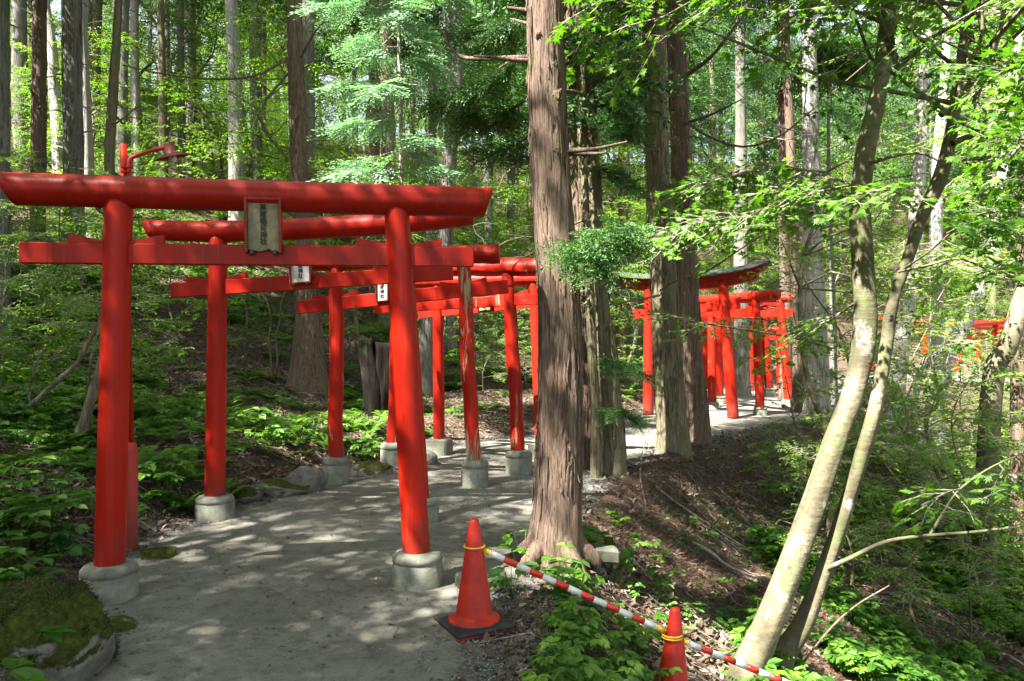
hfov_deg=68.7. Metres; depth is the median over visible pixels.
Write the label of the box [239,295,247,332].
bare sapling
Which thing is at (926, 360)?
broadleaf tree
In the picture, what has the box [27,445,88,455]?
fern
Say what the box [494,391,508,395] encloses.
fern
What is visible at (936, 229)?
broadleaf tree
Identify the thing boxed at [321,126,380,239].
broadleaf tree
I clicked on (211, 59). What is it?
broadleaf tree
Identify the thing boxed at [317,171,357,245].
sapling
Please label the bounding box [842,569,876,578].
fern
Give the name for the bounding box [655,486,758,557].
fallen branch
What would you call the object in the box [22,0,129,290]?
cedar tree
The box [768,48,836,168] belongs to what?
cedar tree
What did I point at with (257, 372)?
fern
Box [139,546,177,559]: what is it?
rock
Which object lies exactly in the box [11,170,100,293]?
sapling
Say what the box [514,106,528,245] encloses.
cedar tree
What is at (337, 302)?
torii gate
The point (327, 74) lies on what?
broadleaf tree
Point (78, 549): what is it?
leafy plant
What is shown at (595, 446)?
cedar tree
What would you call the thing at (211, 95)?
broadleaf tree
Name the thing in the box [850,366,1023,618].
sapling
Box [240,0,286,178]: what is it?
cedar tree
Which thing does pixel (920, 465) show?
sapling
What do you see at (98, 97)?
sapling
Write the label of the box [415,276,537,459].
torii gate
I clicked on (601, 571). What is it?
retaining stone
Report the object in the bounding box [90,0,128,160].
cedar tree
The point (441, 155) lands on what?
broadleaf tree
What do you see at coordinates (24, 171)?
sapling
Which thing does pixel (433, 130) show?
cedar tree
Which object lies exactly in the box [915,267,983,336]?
broadleaf tree
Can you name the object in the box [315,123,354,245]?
broadleaf tree
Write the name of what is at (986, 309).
broadleaf tree
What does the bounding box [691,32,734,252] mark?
cedar tree
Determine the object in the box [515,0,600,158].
cedar tree
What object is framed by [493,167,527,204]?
broadleaf tree
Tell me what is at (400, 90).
cypress tree
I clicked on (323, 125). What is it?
broadleaf tree
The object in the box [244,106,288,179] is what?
broadleaf tree
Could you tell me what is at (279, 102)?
broadleaf tree
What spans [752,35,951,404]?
cedar tree
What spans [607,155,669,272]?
broadleaf tree
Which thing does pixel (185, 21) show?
cedar tree
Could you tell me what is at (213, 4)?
cedar tree
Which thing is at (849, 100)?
cedar tree
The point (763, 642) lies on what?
maple tree
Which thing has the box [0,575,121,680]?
mossy boulder
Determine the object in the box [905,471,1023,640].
sapling
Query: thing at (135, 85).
cedar tree
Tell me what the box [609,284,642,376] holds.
sapling
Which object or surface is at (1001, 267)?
broadleaf tree
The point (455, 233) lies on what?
broadleaf tree
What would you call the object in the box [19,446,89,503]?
herb clump
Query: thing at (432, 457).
rock
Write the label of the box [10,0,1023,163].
sky
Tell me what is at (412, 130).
cedar tree
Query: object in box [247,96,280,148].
broadleaf tree
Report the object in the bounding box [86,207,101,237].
sapling
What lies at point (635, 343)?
sapling
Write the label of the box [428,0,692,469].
cedar tree
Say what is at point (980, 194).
cedar tree
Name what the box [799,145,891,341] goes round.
broadleaf tree
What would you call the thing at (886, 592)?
fallen branch
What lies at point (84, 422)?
leaning log
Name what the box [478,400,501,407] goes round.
fern
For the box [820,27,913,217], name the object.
cedar tree
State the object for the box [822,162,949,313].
broadleaf tree
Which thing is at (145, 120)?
sapling
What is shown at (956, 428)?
sapling
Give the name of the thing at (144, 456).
ferns
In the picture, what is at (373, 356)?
tree stump
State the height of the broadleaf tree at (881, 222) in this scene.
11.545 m
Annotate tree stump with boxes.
[354,338,389,417]
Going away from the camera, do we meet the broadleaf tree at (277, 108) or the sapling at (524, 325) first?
the sapling at (524, 325)
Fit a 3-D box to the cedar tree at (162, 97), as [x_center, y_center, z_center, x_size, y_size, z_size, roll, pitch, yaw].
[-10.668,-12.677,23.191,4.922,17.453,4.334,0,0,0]
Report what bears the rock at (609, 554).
on the ground
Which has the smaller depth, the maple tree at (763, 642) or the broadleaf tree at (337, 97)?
the maple tree at (763, 642)
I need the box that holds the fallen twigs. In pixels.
[0,294,1023,680]
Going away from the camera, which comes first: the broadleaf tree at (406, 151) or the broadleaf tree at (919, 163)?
the broadleaf tree at (919, 163)
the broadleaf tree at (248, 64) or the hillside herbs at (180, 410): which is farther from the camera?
the broadleaf tree at (248, 64)
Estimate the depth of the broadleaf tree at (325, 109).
47.08 m
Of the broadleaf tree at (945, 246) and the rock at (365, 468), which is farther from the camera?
the broadleaf tree at (945, 246)
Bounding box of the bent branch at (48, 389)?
[29,322,98,405]
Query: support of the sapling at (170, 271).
on the ground
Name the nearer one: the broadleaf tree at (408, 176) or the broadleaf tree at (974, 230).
the broadleaf tree at (408, 176)
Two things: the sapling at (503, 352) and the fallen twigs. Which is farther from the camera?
the sapling at (503, 352)
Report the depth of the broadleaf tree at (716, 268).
37.30 m
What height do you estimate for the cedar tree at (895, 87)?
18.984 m
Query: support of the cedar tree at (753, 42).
on the ground
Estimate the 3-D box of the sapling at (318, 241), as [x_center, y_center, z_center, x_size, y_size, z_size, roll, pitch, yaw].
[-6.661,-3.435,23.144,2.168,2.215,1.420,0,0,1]
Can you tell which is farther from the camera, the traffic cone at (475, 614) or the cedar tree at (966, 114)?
the cedar tree at (966, 114)
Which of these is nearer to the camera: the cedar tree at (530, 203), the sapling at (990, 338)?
the sapling at (990, 338)
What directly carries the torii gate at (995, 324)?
on the ground
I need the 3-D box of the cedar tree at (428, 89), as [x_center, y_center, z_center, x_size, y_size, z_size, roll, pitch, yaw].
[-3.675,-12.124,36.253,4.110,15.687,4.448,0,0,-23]
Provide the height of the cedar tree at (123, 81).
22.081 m
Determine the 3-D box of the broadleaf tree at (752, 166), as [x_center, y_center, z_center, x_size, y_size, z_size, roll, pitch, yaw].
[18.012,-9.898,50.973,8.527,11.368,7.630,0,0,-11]
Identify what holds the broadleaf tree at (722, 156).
on the ground
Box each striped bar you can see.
[463,544,682,638]
[661,632,789,680]
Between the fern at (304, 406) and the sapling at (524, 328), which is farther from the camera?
the sapling at (524, 328)
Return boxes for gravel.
[13,430,719,680]
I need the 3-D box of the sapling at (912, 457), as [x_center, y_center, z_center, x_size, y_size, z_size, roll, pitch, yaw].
[5.698,2.030,11.143,2.469,2.970,2.588,0,0,-8]
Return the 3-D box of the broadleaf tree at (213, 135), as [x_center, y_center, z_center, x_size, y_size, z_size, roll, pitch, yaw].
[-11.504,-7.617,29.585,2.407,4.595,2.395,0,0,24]
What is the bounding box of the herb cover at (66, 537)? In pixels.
[0,233,383,583]
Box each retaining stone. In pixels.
[597,566,607,580]
[602,537,620,568]
[605,567,624,592]
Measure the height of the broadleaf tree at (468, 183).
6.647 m
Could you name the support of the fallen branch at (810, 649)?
on the ground
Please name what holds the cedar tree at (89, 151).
on the ground
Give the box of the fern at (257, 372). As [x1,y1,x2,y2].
[232,370,267,375]
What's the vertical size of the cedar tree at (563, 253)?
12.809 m
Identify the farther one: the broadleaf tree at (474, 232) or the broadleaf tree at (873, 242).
the broadleaf tree at (873, 242)
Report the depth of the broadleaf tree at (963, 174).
52.66 m
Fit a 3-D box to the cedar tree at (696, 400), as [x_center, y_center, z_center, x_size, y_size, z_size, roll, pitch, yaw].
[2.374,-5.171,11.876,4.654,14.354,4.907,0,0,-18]
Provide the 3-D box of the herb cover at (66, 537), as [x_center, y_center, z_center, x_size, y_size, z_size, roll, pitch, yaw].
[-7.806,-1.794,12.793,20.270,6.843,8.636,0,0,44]
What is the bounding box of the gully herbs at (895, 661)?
[727,433,1023,680]
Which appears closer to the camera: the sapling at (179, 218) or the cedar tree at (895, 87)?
the sapling at (179, 218)
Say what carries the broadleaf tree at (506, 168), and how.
on the ground
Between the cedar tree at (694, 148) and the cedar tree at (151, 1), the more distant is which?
the cedar tree at (151, 1)
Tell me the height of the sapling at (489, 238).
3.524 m
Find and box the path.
[86,375,1009,680]
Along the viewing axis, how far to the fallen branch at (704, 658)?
5.49 m
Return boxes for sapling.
[0,150,100,340]
[0,151,191,395]
[0,165,95,339]
[0,230,58,335]
[0,231,100,429]
[0,240,74,385]
[0,264,97,370]
[10,41,51,157]
[10,65,48,171]
[10,68,62,170]
[10,148,86,273]
[10,158,60,212]
[11,21,61,115]
[11,46,61,128]
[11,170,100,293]
[11,207,78,302]
[13,157,207,380]
[17,229,186,373]
[23,112,118,174]
[46,208,101,269]
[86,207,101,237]
[91,89,143,146]
[91,95,145,172]
[94,119,144,174]
[95,62,167,170]
[97,219,147,270]
[98,147,185,219]
[114,89,207,169]
[128,70,157,147]
[128,94,156,142]
[128,115,154,149]
[131,226,228,335]
[132,209,182,299]
[137,130,172,176]
[137,209,207,243]
[138,106,221,215]
[141,99,168,147]
[152,210,196,277]
[158,165,273,299]
[175,115,219,177]
[201,151,227,178]
[208,133,262,179]
[227,292,282,356]
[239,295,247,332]
[244,150,271,178]
[260,292,274,378]
[275,291,286,378]
[287,213,326,245]
[315,177,339,245]
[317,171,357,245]
[323,270,389,364]
[331,236,377,271]
[412,232,453,318]
[417,311,478,344]
[419,230,472,244]
[443,297,507,390]
[457,311,498,366]
[457,313,494,329]
[458,234,534,373]
[471,225,517,291]
[474,311,503,333]
[475,314,504,353]
[480,287,531,381]
[494,310,529,364]
[502,308,531,354]
[517,235,532,311]
[517,311,529,344]
[608,264,642,354]
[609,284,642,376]
[616,319,643,388]
[625,297,643,355]
[731,327,882,509]
[733,212,964,506]
[774,364,975,595]
[780,379,998,563]
[812,255,1023,555]
[826,389,1023,631]
[837,264,1023,485]
[841,493,926,577]
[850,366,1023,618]
[881,324,993,470]
[889,318,1009,486]
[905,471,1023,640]
[906,355,1023,609]
[909,437,973,519]
[931,440,1019,521]
[940,425,967,456]
[945,367,979,441]
[948,330,1009,505]
[952,401,977,441]
[954,460,1023,574]
[956,378,1010,495]
[973,423,1023,599]
[974,401,1009,427]
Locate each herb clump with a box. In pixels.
[0,409,50,459]
[0,454,67,506]
[0,490,94,549]
[0,492,54,559]
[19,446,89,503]
[25,400,97,429]
[138,459,197,503]
[148,443,204,484]
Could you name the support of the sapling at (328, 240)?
on the ground
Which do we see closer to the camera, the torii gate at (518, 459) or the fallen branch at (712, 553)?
the fallen branch at (712, 553)
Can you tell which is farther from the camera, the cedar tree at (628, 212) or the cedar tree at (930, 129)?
the cedar tree at (930, 129)
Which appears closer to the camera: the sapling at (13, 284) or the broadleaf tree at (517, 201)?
the sapling at (13, 284)
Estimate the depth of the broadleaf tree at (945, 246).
49.45 m
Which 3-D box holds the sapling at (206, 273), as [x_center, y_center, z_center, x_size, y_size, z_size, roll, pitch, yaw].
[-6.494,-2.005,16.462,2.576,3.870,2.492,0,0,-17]
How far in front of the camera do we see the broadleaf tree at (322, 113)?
52.67 m
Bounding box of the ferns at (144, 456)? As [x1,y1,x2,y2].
[0,291,485,583]
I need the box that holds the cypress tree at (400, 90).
[291,0,507,245]
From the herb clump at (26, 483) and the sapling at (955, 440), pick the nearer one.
the herb clump at (26, 483)
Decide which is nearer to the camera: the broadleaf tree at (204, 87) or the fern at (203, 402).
the fern at (203, 402)
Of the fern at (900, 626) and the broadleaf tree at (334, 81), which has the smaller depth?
the fern at (900, 626)
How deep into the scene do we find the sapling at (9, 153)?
12.82 m
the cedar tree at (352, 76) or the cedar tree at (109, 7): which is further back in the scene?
the cedar tree at (109, 7)
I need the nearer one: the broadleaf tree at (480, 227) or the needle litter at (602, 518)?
the needle litter at (602, 518)
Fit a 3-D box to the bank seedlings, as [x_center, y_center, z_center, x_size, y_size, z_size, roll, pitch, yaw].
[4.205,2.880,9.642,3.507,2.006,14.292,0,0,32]
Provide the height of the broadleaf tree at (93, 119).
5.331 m
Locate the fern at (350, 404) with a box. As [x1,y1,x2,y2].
[343,402,363,407]
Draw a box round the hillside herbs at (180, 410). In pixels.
[0,74,723,445]
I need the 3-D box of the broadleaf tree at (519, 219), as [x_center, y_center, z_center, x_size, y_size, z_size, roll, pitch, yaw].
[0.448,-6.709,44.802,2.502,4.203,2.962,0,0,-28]
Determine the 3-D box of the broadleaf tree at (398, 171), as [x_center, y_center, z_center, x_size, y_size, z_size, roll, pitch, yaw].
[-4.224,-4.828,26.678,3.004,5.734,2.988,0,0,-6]
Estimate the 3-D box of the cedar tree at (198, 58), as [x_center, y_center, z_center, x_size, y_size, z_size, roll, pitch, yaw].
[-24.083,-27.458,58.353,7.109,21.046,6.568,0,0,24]
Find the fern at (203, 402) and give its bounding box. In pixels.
[173,400,205,407]
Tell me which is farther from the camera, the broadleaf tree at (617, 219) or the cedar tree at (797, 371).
the broadleaf tree at (617, 219)
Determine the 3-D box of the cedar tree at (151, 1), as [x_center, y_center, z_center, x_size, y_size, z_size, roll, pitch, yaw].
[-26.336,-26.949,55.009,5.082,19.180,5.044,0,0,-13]
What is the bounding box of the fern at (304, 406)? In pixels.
[284,401,318,407]
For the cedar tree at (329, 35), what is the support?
on the ground
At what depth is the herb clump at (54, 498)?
5.30 m
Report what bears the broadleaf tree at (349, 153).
on the ground
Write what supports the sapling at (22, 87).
on the ground
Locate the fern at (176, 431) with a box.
[144,427,195,439]
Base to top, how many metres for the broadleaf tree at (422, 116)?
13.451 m
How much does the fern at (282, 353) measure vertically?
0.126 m
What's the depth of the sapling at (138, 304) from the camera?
11.35 m
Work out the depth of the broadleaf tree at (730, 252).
46.81 m
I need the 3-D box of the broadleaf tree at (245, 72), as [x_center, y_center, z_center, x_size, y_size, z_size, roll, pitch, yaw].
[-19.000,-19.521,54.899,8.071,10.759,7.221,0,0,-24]
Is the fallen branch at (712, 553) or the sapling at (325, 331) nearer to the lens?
the fallen branch at (712, 553)
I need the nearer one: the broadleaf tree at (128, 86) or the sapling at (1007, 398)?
the sapling at (1007, 398)
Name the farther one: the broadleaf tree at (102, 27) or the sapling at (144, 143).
the broadleaf tree at (102, 27)
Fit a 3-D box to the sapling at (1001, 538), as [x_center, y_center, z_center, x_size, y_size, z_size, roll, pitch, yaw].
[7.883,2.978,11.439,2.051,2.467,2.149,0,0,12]
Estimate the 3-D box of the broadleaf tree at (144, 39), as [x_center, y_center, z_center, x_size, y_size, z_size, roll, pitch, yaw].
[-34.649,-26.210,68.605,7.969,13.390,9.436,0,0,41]
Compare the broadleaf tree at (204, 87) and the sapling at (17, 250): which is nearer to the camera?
the sapling at (17, 250)
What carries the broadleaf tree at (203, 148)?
on the ground
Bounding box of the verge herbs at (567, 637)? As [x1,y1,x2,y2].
[518,503,682,680]
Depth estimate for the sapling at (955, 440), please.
20.25 m
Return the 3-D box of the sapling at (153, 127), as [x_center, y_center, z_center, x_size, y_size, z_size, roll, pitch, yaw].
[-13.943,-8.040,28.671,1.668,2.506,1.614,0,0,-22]
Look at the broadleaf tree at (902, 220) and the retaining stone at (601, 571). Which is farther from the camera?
the broadleaf tree at (902, 220)
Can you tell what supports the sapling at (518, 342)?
on the ground
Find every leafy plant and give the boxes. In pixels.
[0,531,91,581]
[0,625,75,680]
[487,560,530,597]
[497,527,528,555]
[525,542,589,579]
[618,612,663,661]
[742,594,761,614]
[757,526,789,560]
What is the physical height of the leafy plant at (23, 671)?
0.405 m
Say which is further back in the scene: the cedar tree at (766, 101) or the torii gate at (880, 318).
the cedar tree at (766, 101)
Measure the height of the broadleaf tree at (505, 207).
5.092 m
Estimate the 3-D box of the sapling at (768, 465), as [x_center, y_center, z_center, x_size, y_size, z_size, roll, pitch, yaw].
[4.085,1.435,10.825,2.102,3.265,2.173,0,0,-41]
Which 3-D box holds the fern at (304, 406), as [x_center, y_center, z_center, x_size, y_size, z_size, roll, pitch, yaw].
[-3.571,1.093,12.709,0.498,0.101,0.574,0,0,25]
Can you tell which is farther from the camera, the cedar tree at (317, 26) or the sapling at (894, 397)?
the cedar tree at (317, 26)
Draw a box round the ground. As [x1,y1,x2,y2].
[0,43,1023,680]
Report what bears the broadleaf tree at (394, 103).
on the ground
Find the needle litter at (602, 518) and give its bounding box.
[515,420,956,680]
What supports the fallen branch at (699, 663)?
on the ground
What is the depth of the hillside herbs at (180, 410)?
12.30 m
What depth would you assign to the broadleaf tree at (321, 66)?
53.26 m
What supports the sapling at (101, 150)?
on the ground
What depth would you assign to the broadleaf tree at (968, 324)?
18.86 m
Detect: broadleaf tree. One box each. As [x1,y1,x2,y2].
[10,0,129,63]
[10,1,60,45]
[24,15,156,173]
[51,0,148,89]
[56,23,111,83]
[88,0,225,161]
[89,0,289,177]
[100,32,154,129]
[102,7,112,59]
[103,1,152,63]
[105,67,156,127]
[108,4,171,67]
[128,51,152,94]
[129,0,225,81]
[129,82,191,169]
[139,0,279,178]
[139,1,176,92]
[139,36,155,93]
[143,9,286,130]
[148,0,367,291]
[151,7,249,88]
[170,42,226,121]
[172,1,248,138]
[173,103,227,177]
[175,53,226,142]
[175,111,225,170]
[184,17,248,113]
[185,108,227,178]
[194,90,247,176]
[201,81,226,133]
[203,73,286,160]
[205,23,285,135]
[210,115,251,170]
[213,104,279,179]
[215,6,287,136]
[217,66,268,142]
[220,38,287,112]
[226,90,290,179]
[228,0,398,217]
[242,16,351,100]
[244,1,338,118]
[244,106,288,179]
[244,140,266,178]
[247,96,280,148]
[261,124,321,217]
[263,102,324,217]
[265,116,317,180]
[266,81,288,174]
[267,41,337,127]
[273,1,363,143]
[273,145,425,334]
[315,13,422,167]
[315,87,341,155]
[315,91,346,181]
[315,93,334,141]
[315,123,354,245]
[315,123,361,215]
[317,125,367,215]
[318,37,365,152]
[319,30,367,122]
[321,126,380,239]
[336,142,361,164]
[356,132,425,239]
[357,62,422,164]
[365,58,439,137]
[395,22,476,173]
[395,70,463,159]
[395,88,457,184]
[395,112,493,243]
[395,120,438,185]
[396,160,424,184]
[397,71,481,184]
[435,172,482,244]
[454,54,647,299]
[456,132,497,244]
[456,162,528,328]
[456,164,504,255]
[461,216,487,244]
[463,61,529,231]
[467,201,504,243]
[474,202,499,242]
[476,129,530,233]
[479,169,535,333]
[485,196,534,287]
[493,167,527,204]
[494,213,515,255]
[500,166,529,225]
[502,193,528,253]
[517,150,604,251]
[599,131,649,371]
[599,142,646,320]
[600,146,646,321]
[602,138,645,213]
[605,135,644,218]
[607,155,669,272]
[613,129,966,579]
[613,173,755,308]
[631,133,731,225]
[694,97,759,254]
[697,199,762,295]
[699,201,778,340]
[701,253,733,324]
[706,183,778,290]
[708,117,840,274]
[710,236,751,267]
[717,76,776,182]
[732,108,842,232]
[748,252,776,290]
[757,84,857,248]
[799,129,900,298]
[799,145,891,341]
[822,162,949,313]
[824,96,926,194]
[824,253,851,300]
[830,12,1023,448]
[831,119,958,285]
[836,334,1000,463]
[846,66,1023,600]
[874,86,968,211]
[879,0,1023,447]
[879,244,928,307]
[883,108,912,227]
[886,212,924,254]
[889,159,1017,287]
[895,200,927,235]
[896,54,1008,240]
[906,85,1016,245]
[910,71,1023,561]
[913,24,1023,453]
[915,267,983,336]
[924,114,1014,297]
[928,102,1015,221]
[944,254,1011,358]
[945,216,1015,316]
[982,174,1015,302]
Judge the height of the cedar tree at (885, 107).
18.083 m
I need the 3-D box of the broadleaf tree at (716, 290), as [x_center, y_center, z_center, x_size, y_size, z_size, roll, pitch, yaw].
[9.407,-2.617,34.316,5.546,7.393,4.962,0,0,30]
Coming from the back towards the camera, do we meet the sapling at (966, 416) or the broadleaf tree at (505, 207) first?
the broadleaf tree at (505, 207)
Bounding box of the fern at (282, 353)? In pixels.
[260,351,290,356]
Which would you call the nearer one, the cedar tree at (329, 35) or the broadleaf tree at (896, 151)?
the cedar tree at (329, 35)
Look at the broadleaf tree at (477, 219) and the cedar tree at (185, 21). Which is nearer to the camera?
the broadleaf tree at (477, 219)
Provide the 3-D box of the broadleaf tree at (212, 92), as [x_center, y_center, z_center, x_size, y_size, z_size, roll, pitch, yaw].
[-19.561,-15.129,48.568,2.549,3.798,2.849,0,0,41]
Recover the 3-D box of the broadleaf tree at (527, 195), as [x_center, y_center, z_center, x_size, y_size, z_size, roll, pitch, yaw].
[0.990,-2.820,18.218,5.047,8.589,4.549,0,0,4]
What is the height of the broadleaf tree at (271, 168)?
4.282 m
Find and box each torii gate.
[0,172,492,605]
[142,215,474,523]
[297,244,508,487]
[373,257,537,475]
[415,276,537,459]
[613,259,771,418]
[699,289,780,415]
[700,293,802,408]
[701,303,776,396]
[750,326,779,391]
[870,317,930,378]
[952,318,1005,380]
[971,325,1003,373]
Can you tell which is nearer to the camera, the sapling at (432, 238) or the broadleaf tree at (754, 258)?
the sapling at (432, 238)
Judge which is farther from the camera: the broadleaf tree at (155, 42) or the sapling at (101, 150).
the broadleaf tree at (155, 42)
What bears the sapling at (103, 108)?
on the ground
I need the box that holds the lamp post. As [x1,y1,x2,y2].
[119,141,188,551]
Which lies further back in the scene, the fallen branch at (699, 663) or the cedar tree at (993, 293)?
the cedar tree at (993, 293)
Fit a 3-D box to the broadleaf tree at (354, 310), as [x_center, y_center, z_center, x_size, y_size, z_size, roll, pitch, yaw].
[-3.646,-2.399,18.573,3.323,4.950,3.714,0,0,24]
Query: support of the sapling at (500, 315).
on the ground
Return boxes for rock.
[107,615,138,633]
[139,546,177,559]
[229,485,263,501]
[252,477,309,496]
[283,466,325,492]
[349,461,392,476]
[426,450,437,464]
[455,571,461,587]
[591,544,619,563]
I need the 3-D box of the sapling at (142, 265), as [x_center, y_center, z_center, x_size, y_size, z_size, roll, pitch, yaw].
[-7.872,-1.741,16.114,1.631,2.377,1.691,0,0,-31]
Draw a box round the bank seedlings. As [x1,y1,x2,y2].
[624,446,969,680]
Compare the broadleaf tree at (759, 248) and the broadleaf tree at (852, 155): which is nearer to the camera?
the broadleaf tree at (759, 248)
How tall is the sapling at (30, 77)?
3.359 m
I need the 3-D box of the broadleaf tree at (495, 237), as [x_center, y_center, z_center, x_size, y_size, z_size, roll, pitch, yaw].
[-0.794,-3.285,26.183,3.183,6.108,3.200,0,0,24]
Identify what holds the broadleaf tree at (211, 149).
on the ground
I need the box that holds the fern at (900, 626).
[879,615,921,629]
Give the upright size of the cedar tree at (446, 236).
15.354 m
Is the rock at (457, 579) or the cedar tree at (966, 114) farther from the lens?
the cedar tree at (966, 114)
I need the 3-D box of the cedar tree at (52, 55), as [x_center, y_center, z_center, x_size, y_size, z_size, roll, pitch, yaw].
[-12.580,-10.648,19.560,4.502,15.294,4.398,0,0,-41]
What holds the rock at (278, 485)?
on the ground
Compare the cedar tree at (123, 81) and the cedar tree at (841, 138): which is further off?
the cedar tree at (841, 138)
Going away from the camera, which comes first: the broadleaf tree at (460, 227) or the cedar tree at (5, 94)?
the cedar tree at (5, 94)
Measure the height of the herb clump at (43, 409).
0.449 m
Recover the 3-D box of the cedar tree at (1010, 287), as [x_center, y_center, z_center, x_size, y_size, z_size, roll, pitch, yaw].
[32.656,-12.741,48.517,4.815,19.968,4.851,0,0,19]
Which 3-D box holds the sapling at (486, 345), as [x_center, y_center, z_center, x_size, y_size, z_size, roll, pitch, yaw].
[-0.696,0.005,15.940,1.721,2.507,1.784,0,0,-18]
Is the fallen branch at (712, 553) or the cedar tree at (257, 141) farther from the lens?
the cedar tree at (257, 141)
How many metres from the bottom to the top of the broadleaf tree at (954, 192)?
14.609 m
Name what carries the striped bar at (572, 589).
attached to the traffic cone at (475, 614)
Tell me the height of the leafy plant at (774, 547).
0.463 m
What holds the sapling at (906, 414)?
on the ground
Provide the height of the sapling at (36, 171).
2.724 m
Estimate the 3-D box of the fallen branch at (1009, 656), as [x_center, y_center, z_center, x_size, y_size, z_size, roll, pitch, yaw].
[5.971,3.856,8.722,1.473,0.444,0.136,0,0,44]
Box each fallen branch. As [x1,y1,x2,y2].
[639,442,653,508]
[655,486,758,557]
[679,491,727,539]
[685,653,720,680]
[691,541,799,604]
[697,648,737,661]
[702,613,726,630]
[804,585,889,662]
[804,644,826,660]
[867,594,965,637]
[875,589,903,608]
[948,610,1000,636]
[952,637,1023,665]
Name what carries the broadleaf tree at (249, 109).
on the ground
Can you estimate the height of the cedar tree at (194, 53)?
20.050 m
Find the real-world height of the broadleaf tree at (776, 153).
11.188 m
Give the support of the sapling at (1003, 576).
on the ground
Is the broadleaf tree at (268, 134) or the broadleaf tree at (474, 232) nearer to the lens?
the broadleaf tree at (268, 134)
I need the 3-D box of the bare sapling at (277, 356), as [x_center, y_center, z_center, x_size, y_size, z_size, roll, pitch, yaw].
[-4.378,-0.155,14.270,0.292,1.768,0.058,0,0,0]
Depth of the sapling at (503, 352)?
18.32 m
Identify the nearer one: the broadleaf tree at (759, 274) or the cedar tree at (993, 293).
the cedar tree at (993, 293)
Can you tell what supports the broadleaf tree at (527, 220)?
on the ground
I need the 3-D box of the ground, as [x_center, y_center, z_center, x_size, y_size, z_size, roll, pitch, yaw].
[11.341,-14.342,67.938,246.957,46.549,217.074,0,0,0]
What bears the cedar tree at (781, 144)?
on the ground
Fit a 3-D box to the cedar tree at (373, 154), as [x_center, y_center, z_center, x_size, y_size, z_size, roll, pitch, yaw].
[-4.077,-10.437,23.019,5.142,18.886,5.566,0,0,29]
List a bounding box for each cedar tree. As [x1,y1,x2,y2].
[0,0,36,351]
[11,0,60,160]
[21,0,63,274]
[22,0,100,212]
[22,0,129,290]
[45,0,219,356]
[47,0,118,238]
[87,0,107,72]
[88,0,158,175]
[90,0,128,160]
[90,0,177,175]
[102,0,148,34]
[122,0,368,395]
[131,0,192,176]
[139,0,218,166]
[141,0,213,148]
[143,0,156,92]
[149,0,214,177]
[165,0,249,177]
[169,1,224,74]
[171,9,225,117]
[196,0,256,242]
[198,0,249,126]
[200,0,287,179]
[213,0,286,146]
[213,11,268,95]
[240,0,286,166]
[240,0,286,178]
[240,0,347,217]
[245,2,348,47]
[267,0,286,123]
[284,0,333,216]
[313,0,442,292]
[314,0,395,182]
[314,0,442,179]
[316,11,365,147]
[317,0,526,351]
[363,0,496,240]
[368,0,398,330]
[392,3,441,184]
[392,17,421,184]
[395,0,663,592]
[403,3,467,236]
[405,2,493,395]
[410,1,525,244]
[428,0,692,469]
[438,0,564,257]
[448,0,667,251]
[458,0,755,475]
[476,54,518,228]
[482,19,697,477]
[497,54,533,257]
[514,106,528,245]
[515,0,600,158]
[523,15,643,197]
[580,1,734,459]
[594,0,874,444]
[594,15,692,361]
[597,15,641,198]
[597,25,646,347]
[606,3,716,198]
[667,1,731,180]
[669,1,768,294]
[683,0,776,397]
[686,0,843,411]
[691,1,734,190]
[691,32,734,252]
[692,19,734,237]
[696,7,746,176]
[702,2,771,167]
[716,0,801,288]
[723,0,876,414]
[725,0,792,399]
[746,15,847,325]
[747,28,772,175]
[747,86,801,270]
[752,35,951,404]
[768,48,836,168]
[775,9,831,167]
[819,87,857,250]
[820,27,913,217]
[825,92,863,207]
[851,21,910,229]
[869,16,904,196]
[876,3,979,316]
[876,11,963,290]
[881,15,936,231]
[896,31,979,341]
[930,0,1023,350]
[945,0,1023,330]
[948,73,1011,279]
[952,0,993,120]
[988,12,1023,291]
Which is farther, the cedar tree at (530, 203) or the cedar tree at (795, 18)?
the cedar tree at (795, 18)
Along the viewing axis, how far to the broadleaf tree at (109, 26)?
53.65 m
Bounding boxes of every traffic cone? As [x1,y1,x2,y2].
[433,518,515,641]
[657,607,687,680]
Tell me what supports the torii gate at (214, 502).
on the ground
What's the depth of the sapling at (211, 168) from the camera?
24.81 m
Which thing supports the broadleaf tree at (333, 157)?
on the ground
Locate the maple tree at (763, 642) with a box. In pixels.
[545,0,1023,680]
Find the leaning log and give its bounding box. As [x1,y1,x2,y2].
[72,357,98,439]
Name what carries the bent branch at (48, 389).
on the ground
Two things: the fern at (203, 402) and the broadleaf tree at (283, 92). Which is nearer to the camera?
the fern at (203, 402)
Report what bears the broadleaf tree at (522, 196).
on the ground
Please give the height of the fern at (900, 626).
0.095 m
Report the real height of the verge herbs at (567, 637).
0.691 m
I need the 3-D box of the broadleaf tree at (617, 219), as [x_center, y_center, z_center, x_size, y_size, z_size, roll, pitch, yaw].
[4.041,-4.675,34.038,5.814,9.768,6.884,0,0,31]
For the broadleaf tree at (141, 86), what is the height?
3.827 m
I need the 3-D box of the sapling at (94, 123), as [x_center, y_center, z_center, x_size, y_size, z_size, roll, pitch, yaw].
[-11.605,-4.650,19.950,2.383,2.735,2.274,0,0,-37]
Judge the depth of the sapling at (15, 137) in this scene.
21.23 m
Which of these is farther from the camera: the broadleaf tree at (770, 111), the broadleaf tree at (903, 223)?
the broadleaf tree at (903, 223)

